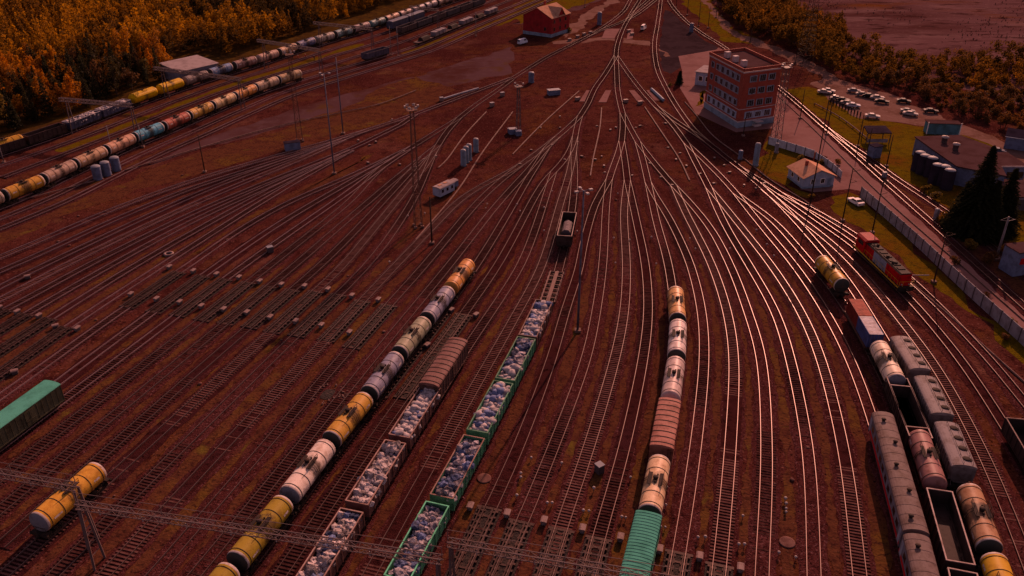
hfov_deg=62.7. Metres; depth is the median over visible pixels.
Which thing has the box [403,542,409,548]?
cargo bag
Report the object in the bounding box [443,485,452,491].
cargo bag
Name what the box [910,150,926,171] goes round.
storage silo
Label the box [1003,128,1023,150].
dark long shed
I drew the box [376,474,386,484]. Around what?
cargo bag
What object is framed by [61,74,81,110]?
birch tree
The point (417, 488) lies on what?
railway track
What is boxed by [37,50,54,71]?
broadleaf tree
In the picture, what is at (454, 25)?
coal heap
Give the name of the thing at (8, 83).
birch tree
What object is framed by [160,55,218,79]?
grey shed
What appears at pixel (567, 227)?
tarpaulin heap
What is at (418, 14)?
covered wagon
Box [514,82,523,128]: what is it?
lattice tower
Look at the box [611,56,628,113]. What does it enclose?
railway track
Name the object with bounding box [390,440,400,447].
cargo bag
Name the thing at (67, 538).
weed strip
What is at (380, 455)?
cargo bag
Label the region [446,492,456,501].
cargo bag
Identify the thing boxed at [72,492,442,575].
truss gantry
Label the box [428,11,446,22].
open wagon
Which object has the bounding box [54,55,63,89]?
conifer tree
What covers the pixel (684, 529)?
railway track
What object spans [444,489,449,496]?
cargo bag
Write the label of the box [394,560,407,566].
cargo bag
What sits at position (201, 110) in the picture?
tank wagon
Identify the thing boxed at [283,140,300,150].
equipment box
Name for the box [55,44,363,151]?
weed strip
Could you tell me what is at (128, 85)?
conifer tree
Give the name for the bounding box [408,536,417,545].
cargo bag
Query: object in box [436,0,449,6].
tank wagon
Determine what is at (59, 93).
birch tree
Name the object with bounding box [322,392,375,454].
tank wagon
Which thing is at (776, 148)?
upright tank
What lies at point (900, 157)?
grass verge
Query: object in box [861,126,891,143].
dark shelter
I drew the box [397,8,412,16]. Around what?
tank wagon
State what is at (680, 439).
weed strip
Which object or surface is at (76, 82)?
birch tree
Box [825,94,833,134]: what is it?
pole
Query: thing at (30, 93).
birch tree
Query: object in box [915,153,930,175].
storage silo
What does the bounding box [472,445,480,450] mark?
cargo bag
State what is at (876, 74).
broadleaf tree
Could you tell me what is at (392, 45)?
railway track
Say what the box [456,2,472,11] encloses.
open wagon
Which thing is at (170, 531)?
weed strip
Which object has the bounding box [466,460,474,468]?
cargo bag
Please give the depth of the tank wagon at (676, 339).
139.51 m
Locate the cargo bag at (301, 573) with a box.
[298,571,304,575]
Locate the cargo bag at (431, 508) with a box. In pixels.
[429,505,436,511]
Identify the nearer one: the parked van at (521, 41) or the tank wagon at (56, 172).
the tank wagon at (56, 172)
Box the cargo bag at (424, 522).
[420,520,427,525]
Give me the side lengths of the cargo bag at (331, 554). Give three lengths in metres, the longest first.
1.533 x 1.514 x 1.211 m
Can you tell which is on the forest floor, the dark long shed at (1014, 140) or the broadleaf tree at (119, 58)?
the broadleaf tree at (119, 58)
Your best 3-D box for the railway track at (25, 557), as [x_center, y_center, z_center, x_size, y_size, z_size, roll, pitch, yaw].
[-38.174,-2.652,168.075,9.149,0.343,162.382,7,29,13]
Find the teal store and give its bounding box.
[923,119,962,134]
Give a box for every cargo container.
[846,299,872,327]
[856,316,883,346]
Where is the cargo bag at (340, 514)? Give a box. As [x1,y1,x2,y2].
[337,511,344,518]
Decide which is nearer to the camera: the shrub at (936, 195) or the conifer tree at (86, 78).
the shrub at (936, 195)
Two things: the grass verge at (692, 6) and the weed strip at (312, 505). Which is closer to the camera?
the weed strip at (312, 505)
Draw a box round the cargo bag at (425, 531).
[420,528,428,535]
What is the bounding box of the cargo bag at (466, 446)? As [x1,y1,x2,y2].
[461,443,469,450]
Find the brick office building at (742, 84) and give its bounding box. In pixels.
[704,47,781,127]
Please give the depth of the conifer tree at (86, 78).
283.20 m
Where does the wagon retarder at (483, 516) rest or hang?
on the railway track at (500, 491)
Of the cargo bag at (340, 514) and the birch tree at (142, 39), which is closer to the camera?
the cargo bag at (340, 514)
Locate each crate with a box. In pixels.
[431,27,445,35]
[458,17,472,23]
[484,7,497,13]
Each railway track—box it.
[0,0,464,158]
[0,0,497,178]
[0,0,530,211]
[0,0,542,222]
[0,0,553,232]
[0,29,395,168]
[0,119,401,261]
[0,124,404,318]
[0,129,370,275]
[0,135,355,292]
[0,139,347,304]
[0,144,444,525]
[0,145,442,575]
[0,146,414,406]
[0,146,417,458]
[0,149,356,338]
[0,151,357,358]
[0,154,347,383]
[0,157,426,549]
[0,165,388,489]
[33,0,514,176]
[40,152,439,575]
[51,156,394,389]
[91,136,563,575]
[140,165,524,575]
[180,136,562,575]
[249,148,552,575]
[265,136,578,575]
[335,172,560,575]
[352,136,581,575]
[395,114,420,125]
[397,77,514,119]
[409,118,460,147]
[420,151,581,575]
[432,117,464,145]
[443,179,613,575]
[454,79,516,118]
[484,179,616,575]
[510,0,633,79]
[530,180,636,575]
[554,116,583,137]
[564,0,657,47]
[568,116,585,136]
[573,180,658,575]
[575,56,618,116]
[602,141,626,180]
[611,0,643,55]
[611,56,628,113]
[614,56,692,143]
[615,113,628,141]
[618,113,643,142]
[619,141,634,180]
[628,0,651,20]
[631,141,679,185]
[632,142,654,182]
[634,183,686,575]
[641,182,715,575]
[649,0,712,141]
[656,107,745,168]
[665,0,1023,315]
[665,185,745,575]
[670,186,781,575]
[680,143,716,188]
[682,143,740,194]
[701,188,876,575]
[702,188,830,575]
[729,193,902,575]
[733,193,941,575]
[734,168,1023,481]
[736,168,981,575]
[759,189,1023,575]
[779,193,1023,415]
[816,123,1023,281]
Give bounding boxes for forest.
[0,0,1023,95]
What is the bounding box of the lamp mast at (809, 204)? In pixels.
[807,95,835,206]
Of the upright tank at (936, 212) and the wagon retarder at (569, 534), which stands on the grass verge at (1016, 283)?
the upright tank at (936, 212)
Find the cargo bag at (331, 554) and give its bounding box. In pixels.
[323,551,335,558]
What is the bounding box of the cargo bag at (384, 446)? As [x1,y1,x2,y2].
[381,443,387,452]
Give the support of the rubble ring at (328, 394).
on the ground at (576, 70)
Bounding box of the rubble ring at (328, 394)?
[309,384,347,404]
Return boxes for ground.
[0,0,1023,575]
[712,0,1023,104]
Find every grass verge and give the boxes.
[0,77,454,243]
[401,11,516,53]
[512,0,594,23]
[681,0,755,43]
[696,90,705,105]
[752,141,808,197]
[788,87,1023,241]
[830,192,1023,363]
[898,187,1023,295]
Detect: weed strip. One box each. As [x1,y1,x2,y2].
[0,153,373,369]
[0,233,203,363]
[0,257,318,529]
[1,224,198,339]
[3,224,238,384]
[8,265,258,457]
[14,265,284,483]
[14,265,334,550]
[37,72,357,208]
[44,265,355,561]
[51,39,357,143]
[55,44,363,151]
[62,265,232,390]
[76,257,392,575]
[89,58,363,165]
[125,264,413,575]
[173,264,439,575]
[261,264,487,575]
[344,256,514,507]
[345,265,531,575]
[393,206,440,248]
[427,264,551,500]
[434,266,569,575]
[476,240,595,575]
[517,240,617,575]
[565,264,637,575]
[606,264,665,575]
[655,280,693,575]
[694,264,722,575]
[720,265,752,575]
[741,269,796,575]
[763,272,841,575]
[787,273,892,575]
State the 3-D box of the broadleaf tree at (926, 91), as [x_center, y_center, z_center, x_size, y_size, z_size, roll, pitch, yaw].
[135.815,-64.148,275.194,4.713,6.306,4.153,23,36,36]
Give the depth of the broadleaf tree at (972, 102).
261.59 m
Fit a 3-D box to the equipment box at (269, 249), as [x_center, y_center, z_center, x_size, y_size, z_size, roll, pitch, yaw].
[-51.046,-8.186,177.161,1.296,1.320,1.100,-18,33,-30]
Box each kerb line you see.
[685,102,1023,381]
[777,95,1023,320]
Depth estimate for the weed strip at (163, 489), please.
120.57 m
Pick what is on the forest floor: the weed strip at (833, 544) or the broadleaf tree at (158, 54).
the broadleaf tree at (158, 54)
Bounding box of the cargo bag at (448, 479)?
[443,476,452,482]
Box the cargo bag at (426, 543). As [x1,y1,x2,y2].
[423,539,431,550]
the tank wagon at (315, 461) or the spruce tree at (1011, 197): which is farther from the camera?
the spruce tree at (1011, 197)
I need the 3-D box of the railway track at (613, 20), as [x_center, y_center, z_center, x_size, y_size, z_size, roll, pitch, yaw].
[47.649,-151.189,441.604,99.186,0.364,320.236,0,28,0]
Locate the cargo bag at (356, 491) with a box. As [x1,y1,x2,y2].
[353,488,360,494]
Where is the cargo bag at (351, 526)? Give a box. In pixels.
[347,521,355,529]
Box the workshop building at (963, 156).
[912,135,1006,186]
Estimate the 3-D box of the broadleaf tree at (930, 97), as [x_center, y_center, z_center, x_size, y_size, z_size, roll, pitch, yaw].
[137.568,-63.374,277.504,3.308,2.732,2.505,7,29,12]
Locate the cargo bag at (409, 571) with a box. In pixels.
[407,568,416,575]
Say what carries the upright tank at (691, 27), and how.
on the asphalt lot
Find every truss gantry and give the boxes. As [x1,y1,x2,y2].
[0,462,99,549]
[58,97,138,133]
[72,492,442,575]
[153,66,245,109]
[256,39,323,78]
[313,21,374,48]
[409,6,439,28]
[447,529,690,575]
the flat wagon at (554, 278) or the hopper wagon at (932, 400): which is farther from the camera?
the flat wagon at (554, 278)
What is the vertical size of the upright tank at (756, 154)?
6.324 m
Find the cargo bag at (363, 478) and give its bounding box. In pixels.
[357,476,367,481]
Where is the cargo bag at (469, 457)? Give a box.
[465,455,473,460]
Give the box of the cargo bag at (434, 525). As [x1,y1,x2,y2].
[429,520,438,529]
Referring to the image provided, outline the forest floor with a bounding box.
[0,0,431,137]
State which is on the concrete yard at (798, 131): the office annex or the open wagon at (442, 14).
the office annex
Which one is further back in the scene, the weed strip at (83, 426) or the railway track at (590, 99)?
the railway track at (590, 99)
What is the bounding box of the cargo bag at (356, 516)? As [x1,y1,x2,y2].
[353,514,361,520]
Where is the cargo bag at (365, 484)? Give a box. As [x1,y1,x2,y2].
[361,481,370,487]
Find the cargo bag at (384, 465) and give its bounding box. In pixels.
[379,462,387,467]
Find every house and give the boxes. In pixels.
[523,1,570,37]
[786,158,837,188]
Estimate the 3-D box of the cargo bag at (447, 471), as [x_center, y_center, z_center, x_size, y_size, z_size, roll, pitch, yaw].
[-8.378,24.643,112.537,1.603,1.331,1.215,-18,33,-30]
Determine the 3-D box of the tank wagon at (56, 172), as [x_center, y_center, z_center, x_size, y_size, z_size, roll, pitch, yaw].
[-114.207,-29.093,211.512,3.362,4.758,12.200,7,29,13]
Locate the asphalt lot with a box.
[659,10,717,73]
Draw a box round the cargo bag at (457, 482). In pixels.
[453,480,462,487]
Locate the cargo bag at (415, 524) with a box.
[411,520,419,530]
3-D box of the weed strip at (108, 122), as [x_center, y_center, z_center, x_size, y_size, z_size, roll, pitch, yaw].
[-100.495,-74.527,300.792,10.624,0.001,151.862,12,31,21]
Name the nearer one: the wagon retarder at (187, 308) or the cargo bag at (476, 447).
the cargo bag at (476, 447)
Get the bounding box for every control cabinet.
[10,368,17,374]
[13,308,20,314]
[34,312,41,318]
[51,323,58,328]
[73,325,80,331]
[127,291,133,296]
[152,296,159,301]
[176,299,182,304]
[198,303,204,308]
[220,306,226,312]
[243,309,249,315]
[256,278,262,283]
[266,314,272,320]
[292,318,298,324]
[301,283,307,288]
[318,322,324,328]
[346,329,352,335]
[349,293,354,298]
[423,342,430,348]
[448,307,453,312]
[466,501,474,511]
[473,312,478,317]
[503,508,510,518]
[540,515,547,525]
[579,523,585,533]
[617,532,624,542]
[656,544,663,554]
[696,551,703,561]
[737,562,743,573]
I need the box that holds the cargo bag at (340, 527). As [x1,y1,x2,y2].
[335,525,344,530]
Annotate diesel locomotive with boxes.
[853,232,914,291]
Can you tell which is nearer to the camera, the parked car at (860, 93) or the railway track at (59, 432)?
the railway track at (59, 432)
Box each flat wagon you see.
[413,37,433,44]
[429,31,447,38]
[446,25,461,32]
[539,268,564,303]
[844,311,869,350]
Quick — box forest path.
[701,0,854,85]
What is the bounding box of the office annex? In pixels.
[695,65,708,85]
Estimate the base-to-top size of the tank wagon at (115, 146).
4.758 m
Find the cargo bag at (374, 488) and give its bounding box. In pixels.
[369,486,381,495]
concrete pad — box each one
[580,90,588,100]
[599,90,610,101]
[602,29,619,37]
[626,29,633,39]
[629,90,643,101]
[647,90,660,100]
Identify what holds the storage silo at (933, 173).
on the grass verge at (900, 157)
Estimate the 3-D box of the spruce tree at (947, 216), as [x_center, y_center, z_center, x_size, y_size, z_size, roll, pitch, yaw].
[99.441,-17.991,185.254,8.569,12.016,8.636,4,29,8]
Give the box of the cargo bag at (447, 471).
[445,467,451,474]
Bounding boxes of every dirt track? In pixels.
[553,37,669,56]
[561,0,619,37]
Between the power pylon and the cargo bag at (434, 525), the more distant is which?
the power pylon
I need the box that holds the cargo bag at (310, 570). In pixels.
[305,565,317,575]
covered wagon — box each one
[0,380,64,450]
[386,16,408,29]
[404,10,424,21]
[419,337,467,401]
[619,510,661,575]
[648,397,680,472]
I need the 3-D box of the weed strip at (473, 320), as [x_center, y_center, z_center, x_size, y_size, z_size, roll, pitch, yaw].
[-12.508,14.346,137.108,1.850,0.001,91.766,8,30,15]
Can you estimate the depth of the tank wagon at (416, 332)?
140.59 m
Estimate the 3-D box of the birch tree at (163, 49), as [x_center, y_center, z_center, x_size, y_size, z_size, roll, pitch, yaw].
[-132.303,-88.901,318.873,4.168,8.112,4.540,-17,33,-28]
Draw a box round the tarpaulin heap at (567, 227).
[561,220,572,235]
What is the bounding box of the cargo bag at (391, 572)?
[388,569,394,575]
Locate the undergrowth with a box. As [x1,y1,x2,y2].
[810,0,1023,60]
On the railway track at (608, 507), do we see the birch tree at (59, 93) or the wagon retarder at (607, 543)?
the wagon retarder at (607, 543)
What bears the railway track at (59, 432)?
on the ground at (576, 70)
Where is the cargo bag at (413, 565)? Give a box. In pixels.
[411,563,418,574]
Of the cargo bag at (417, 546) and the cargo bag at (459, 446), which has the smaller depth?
the cargo bag at (417, 546)
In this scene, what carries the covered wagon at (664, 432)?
on the railway track at (668, 272)
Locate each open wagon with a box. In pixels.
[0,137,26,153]
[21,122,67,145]
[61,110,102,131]
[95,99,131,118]
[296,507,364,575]
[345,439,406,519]
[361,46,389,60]
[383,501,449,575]
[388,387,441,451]
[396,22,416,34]
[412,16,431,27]
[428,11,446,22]
[430,434,484,513]
[442,6,459,17]
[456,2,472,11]
[466,380,513,446]
[469,0,485,7]
[495,336,535,391]
[518,299,552,346]
[556,212,576,247]
[883,376,928,437]
[886,384,932,449]
[922,487,975,575]
[944,567,977,575]
[1001,417,1023,468]
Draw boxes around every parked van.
[517,38,527,44]
[640,24,646,29]
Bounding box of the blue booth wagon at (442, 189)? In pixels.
[433,180,454,197]
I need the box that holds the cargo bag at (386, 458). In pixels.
[381,456,391,461]
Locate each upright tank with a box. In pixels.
[90,164,103,180]
[99,160,111,176]
[109,156,121,171]
[460,149,466,166]
[463,146,469,162]
[466,143,472,160]
[473,138,478,152]
[528,71,533,82]
[597,12,601,24]
[689,23,693,31]
[738,150,742,159]
[752,142,760,166]
[774,143,778,153]
[932,208,939,219]
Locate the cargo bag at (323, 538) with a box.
[316,535,327,545]
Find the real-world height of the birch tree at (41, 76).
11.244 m
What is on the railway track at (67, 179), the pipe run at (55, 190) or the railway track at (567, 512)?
the pipe run at (55, 190)
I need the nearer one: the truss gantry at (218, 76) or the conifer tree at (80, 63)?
the truss gantry at (218, 76)
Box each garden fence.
[768,136,814,157]
[815,152,842,177]
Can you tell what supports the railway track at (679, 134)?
on the ground at (576, 70)
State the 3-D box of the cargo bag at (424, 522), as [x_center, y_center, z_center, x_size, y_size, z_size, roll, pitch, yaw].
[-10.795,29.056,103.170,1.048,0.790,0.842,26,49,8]
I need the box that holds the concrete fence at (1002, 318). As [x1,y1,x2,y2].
[859,186,1023,345]
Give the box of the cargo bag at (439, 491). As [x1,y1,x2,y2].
[435,488,444,497]
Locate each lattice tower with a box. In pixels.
[283,49,303,141]
[404,103,423,228]
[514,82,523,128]
[770,62,792,139]
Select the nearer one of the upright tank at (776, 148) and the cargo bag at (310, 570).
the cargo bag at (310, 570)
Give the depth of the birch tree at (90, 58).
285.33 m
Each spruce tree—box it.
[675,70,683,84]
[937,182,971,230]
[941,145,1004,244]
[965,180,1006,245]
[999,168,1022,240]
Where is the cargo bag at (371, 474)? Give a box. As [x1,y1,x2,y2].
[367,471,374,478]
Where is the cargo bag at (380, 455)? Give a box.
[376,451,384,458]
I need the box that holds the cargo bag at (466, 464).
[462,461,471,471]
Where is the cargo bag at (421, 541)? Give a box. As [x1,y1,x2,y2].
[417,539,424,546]
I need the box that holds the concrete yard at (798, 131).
[678,48,1023,327]
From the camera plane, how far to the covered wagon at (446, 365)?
132.50 m
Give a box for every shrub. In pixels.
[920,184,932,191]
[930,191,942,199]
[936,211,946,220]
[950,255,960,264]
[964,238,977,249]
[1001,332,1009,339]
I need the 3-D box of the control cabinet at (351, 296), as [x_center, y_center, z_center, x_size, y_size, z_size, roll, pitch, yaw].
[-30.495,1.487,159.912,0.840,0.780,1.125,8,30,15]
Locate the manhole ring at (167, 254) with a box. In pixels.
[163,251,173,255]
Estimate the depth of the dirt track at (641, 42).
355.88 m
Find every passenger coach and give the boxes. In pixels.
[868,411,929,547]
[898,533,939,575]
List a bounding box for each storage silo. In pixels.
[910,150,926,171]
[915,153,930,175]
[922,156,938,177]
[927,163,942,184]
[936,164,951,185]
[939,168,956,190]
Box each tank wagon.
[0,134,27,149]
[0,175,48,204]
[0,192,8,208]
[28,462,111,538]
[39,160,79,188]
[71,146,110,172]
[103,134,138,155]
[128,87,159,106]
[131,122,166,145]
[156,78,185,96]
[161,112,192,134]
[182,70,210,88]
[186,102,215,123]
[207,63,234,79]
[209,562,241,575]
[210,93,238,112]
[226,495,296,575]
[231,56,258,72]
[232,84,258,103]
[253,76,280,94]
[256,50,280,65]
[276,69,303,86]
[277,43,298,58]
[279,439,338,510]
[295,37,316,51]
[314,31,335,45]
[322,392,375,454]
[333,28,353,39]
[351,21,369,34]
[361,351,405,406]
[369,17,386,29]
[384,12,399,22]
[391,316,432,365]
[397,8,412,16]
[412,3,425,11]
[420,286,455,330]
[423,0,437,11]
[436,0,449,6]
[444,259,475,298]
[638,454,669,514]
[661,356,684,400]
[666,318,686,360]
[667,286,685,329]
[812,255,849,296]
[867,340,905,388]
[907,429,946,497]
[954,483,1002,562]
[975,552,1017,575]
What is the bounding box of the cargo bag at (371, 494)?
[367,491,376,498]
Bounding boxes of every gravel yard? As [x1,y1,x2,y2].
[147,47,514,165]
[514,0,599,23]
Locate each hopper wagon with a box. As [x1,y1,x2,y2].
[889,336,930,385]
[912,375,954,432]
[931,421,977,489]
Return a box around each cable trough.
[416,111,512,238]
[438,111,486,167]
[512,91,578,153]
[590,107,601,175]
[645,107,689,180]
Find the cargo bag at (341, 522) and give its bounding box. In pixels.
[338,518,345,526]
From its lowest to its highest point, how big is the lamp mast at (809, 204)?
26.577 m
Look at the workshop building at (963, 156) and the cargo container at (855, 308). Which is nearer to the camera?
the cargo container at (855, 308)
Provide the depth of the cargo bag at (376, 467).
112.06 m
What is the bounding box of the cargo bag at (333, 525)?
[330,523,336,530]
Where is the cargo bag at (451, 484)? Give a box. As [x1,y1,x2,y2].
[448,481,454,488]
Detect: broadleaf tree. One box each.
[2,88,11,100]
[6,93,28,119]
[11,85,29,100]
[21,66,38,83]
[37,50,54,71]
[44,71,58,86]
[60,47,77,62]
[91,58,108,77]
[112,53,125,67]
[119,51,132,67]
[120,67,139,90]
[136,58,150,70]
[153,52,162,62]
[870,67,881,84]
[879,78,888,84]
[882,68,893,79]
[890,70,902,87]
[902,67,915,87]
[917,75,933,89]
[919,83,935,101]
[923,94,933,99]
[931,82,944,100]
[934,96,941,102]
[937,103,944,108]
[950,91,956,100]
[952,90,969,110]
[953,98,967,114]
[963,99,976,113]
[972,90,990,110]
[972,111,981,118]
[977,96,991,114]
[978,79,989,90]
[981,111,990,117]
[983,117,990,122]
[986,86,997,98]
[988,100,995,107]
[990,107,1000,116]
[995,95,1003,103]
[995,104,1003,110]
[999,110,1014,129]
[1000,84,1018,100]
[1003,98,1014,110]
[1014,94,1023,103]
[1016,122,1023,129]
[1017,102,1023,110]
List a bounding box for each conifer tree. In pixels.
[3,90,22,129]
[9,98,22,127]
[17,67,28,89]
[30,66,38,104]
[38,77,55,117]
[41,55,47,78]
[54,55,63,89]
[65,48,71,73]
[70,57,81,79]
[71,60,85,94]
[75,44,86,66]
[77,55,90,82]
[80,71,94,107]
[81,57,92,90]
[102,40,107,55]
[107,42,120,71]
[123,65,132,88]
[128,38,138,69]
[133,54,140,75]
[140,45,147,67]
[142,63,150,83]
[152,47,164,79]
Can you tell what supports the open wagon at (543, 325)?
on the railway track at (561, 259)
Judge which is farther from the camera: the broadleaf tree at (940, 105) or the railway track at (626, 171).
the broadleaf tree at (940, 105)
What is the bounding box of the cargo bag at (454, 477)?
[450,474,459,480]
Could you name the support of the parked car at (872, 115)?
on the car park
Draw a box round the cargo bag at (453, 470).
[450,468,458,473]
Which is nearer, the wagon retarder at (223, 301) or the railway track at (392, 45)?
the wagon retarder at (223, 301)
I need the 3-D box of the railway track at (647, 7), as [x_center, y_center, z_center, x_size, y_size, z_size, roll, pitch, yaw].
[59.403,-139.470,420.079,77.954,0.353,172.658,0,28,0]
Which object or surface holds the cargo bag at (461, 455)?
in the open wagon at (451, 503)
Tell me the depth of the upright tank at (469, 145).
225.46 m
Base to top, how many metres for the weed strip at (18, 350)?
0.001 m
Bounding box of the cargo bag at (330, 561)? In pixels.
[328,559,335,566]
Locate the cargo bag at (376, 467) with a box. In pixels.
[371,465,379,469]
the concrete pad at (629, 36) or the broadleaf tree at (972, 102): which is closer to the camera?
the broadleaf tree at (972, 102)
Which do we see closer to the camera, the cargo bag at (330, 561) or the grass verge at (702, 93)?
the cargo bag at (330, 561)
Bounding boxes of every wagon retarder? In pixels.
[0,308,12,317]
[0,312,33,336]
[0,317,57,357]
[0,326,73,381]
[119,270,185,309]
[145,274,210,314]
[169,277,232,317]
[193,281,256,322]
[216,285,277,325]
[240,288,300,329]
[263,290,323,334]
[287,293,346,338]
[316,299,370,342]
[342,303,397,349]
[381,313,450,398]
[393,313,472,400]
[445,504,501,575]
[485,518,533,575]
[532,526,574,575]
[574,535,611,575]
[661,549,692,575]
[704,561,733,575]
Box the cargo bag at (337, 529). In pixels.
[332,528,341,534]
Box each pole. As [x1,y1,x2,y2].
[197,134,206,172]
[429,197,433,243]
[798,90,804,118]
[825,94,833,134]
[840,168,859,221]
[856,116,863,146]
[869,179,890,233]
[884,135,893,166]
[931,232,954,282]
[993,216,1015,260]
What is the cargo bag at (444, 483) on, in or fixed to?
in the open wagon at (451, 503)
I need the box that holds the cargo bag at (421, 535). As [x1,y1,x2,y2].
[417,532,426,540]
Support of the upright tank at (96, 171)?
on the weed strip at (122, 168)
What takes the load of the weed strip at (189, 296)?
on the ground at (576, 70)
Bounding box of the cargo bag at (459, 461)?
[453,456,465,465]
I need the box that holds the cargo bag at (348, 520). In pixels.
[345,518,354,523]
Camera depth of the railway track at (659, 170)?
222.62 m
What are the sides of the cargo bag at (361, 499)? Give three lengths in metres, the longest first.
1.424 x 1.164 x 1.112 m
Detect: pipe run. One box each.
[6,180,93,204]
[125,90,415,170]
[444,87,478,98]
[650,88,664,101]
[814,103,867,138]
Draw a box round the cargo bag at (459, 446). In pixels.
[456,444,462,450]
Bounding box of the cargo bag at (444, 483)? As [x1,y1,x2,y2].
[439,480,447,487]
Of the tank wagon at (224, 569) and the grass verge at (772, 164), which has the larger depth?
the grass verge at (772, 164)
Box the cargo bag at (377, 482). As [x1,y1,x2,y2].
[372,479,381,485]
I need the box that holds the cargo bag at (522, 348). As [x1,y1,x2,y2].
[519,346,527,350]
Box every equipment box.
[266,245,273,252]
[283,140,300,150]
[508,127,516,134]
[515,129,521,135]
[547,88,560,95]
[594,461,604,474]
[881,171,887,177]
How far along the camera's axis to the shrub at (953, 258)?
171.98 m
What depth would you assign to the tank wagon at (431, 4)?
415.35 m
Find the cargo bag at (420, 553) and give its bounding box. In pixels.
[413,549,425,560]
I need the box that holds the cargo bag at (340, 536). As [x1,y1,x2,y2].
[336,533,344,538]
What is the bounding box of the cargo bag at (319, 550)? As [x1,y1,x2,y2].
[316,547,322,552]
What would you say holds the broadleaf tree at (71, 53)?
on the forest floor
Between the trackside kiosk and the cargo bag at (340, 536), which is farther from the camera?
the trackside kiosk
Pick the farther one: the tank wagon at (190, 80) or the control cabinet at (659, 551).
the tank wagon at (190, 80)
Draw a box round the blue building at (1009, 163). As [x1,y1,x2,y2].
[996,152,1023,179]
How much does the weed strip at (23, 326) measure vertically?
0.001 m
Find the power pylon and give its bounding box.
[793,0,818,65]
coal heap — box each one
[418,34,429,40]
[447,23,457,28]
[474,13,483,17]
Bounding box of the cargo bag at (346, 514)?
[342,511,350,518]
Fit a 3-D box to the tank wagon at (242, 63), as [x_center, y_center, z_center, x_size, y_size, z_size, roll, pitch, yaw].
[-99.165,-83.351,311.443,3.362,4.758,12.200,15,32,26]
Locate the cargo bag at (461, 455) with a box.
[457,453,463,458]
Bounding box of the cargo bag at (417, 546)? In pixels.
[412,544,421,551]
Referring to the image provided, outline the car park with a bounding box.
[810,75,1023,162]
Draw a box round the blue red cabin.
[998,242,1023,276]
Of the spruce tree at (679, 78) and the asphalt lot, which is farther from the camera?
the asphalt lot
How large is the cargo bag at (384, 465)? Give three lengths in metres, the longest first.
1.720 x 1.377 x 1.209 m
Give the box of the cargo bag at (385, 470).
[382,467,389,473]
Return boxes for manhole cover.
[477,473,490,482]
[779,536,795,547]
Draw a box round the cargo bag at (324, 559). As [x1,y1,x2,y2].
[318,555,331,566]
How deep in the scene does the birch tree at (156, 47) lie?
307.69 m
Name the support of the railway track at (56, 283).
on the ground at (576, 70)
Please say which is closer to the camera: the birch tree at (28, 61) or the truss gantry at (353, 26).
the birch tree at (28, 61)
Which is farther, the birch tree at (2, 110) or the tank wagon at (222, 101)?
the tank wagon at (222, 101)
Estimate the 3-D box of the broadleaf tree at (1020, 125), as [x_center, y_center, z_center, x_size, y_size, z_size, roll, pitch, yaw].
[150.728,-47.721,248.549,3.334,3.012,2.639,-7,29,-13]
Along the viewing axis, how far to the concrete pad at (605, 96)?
281.55 m
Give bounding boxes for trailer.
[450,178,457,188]
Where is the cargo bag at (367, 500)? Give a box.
[365,497,374,506]
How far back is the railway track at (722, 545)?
128.09 m
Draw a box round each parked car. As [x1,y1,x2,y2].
[817,89,830,94]
[822,87,835,92]
[836,96,849,101]
[841,100,851,103]
[846,102,860,107]
[847,87,860,92]
[847,197,864,206]
[856,91,865,95]
[862,93,873,97]
[865,113,879,118]
[870,94,884,99]
[875,98,889,103]
[896,98,910,103]
[900,107,915,112]
[903,110,917,116]
[923,107,938,113]
[996,147,1006,151]
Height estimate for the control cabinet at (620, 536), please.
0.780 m
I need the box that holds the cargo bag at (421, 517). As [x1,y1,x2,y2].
[417,514,426,521]
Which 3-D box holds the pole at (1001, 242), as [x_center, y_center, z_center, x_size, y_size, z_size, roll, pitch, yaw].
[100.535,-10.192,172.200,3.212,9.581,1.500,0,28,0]
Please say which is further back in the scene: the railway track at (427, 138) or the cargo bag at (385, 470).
the railway track at (427, 138)
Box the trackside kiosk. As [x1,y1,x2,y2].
[867,143,883,157]
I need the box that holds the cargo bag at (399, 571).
[395,567,407,575]
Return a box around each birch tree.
[0,50,7,77]
[0,61,6,78]
[0,93,9,125]
[1,61,7,81]
[5,64,15,94]
[6,51,14,71]
[6,70,22,101]
[8,53,24,71]
[11,54,27,86]
[20,42,34,63]
[22,56,37,80]
[23,44,39,66]
[24,74,39,113]
[27,55,38,69]
[30,75,52,111]
[35,56,41,69]
[36,68,54,96]
[40,79,53,108]
[45,44,64,74]
[47,70,60,97]
[50,83,71,113]
[52,52,61,77]
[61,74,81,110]
[63,66,84,96]
[82,32,101,60]
[86,50,101,88]
[89,59,109,93]
[102,43,111,61]
[103,56,120,95]
[106,67,123,92]
[110,28,125,61]
[113,57,123,85]
[119,23,136,64]
[130,49,141,70]
[137,33,147,62]
[144,34,159,55]
[144,47,154,73]
[149,26,171,60]
[159,51,166,65]
[160,44,169,58]
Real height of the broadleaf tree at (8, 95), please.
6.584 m
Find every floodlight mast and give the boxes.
[319,72,336,173]
[335,58,344,133]
[574,186,592,332]
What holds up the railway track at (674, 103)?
on the ground at (576, 70)
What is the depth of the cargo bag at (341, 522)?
103.36 m
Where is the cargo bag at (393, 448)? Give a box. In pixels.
[389,444,397,452]
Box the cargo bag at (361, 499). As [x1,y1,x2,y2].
[357,497,365,503]

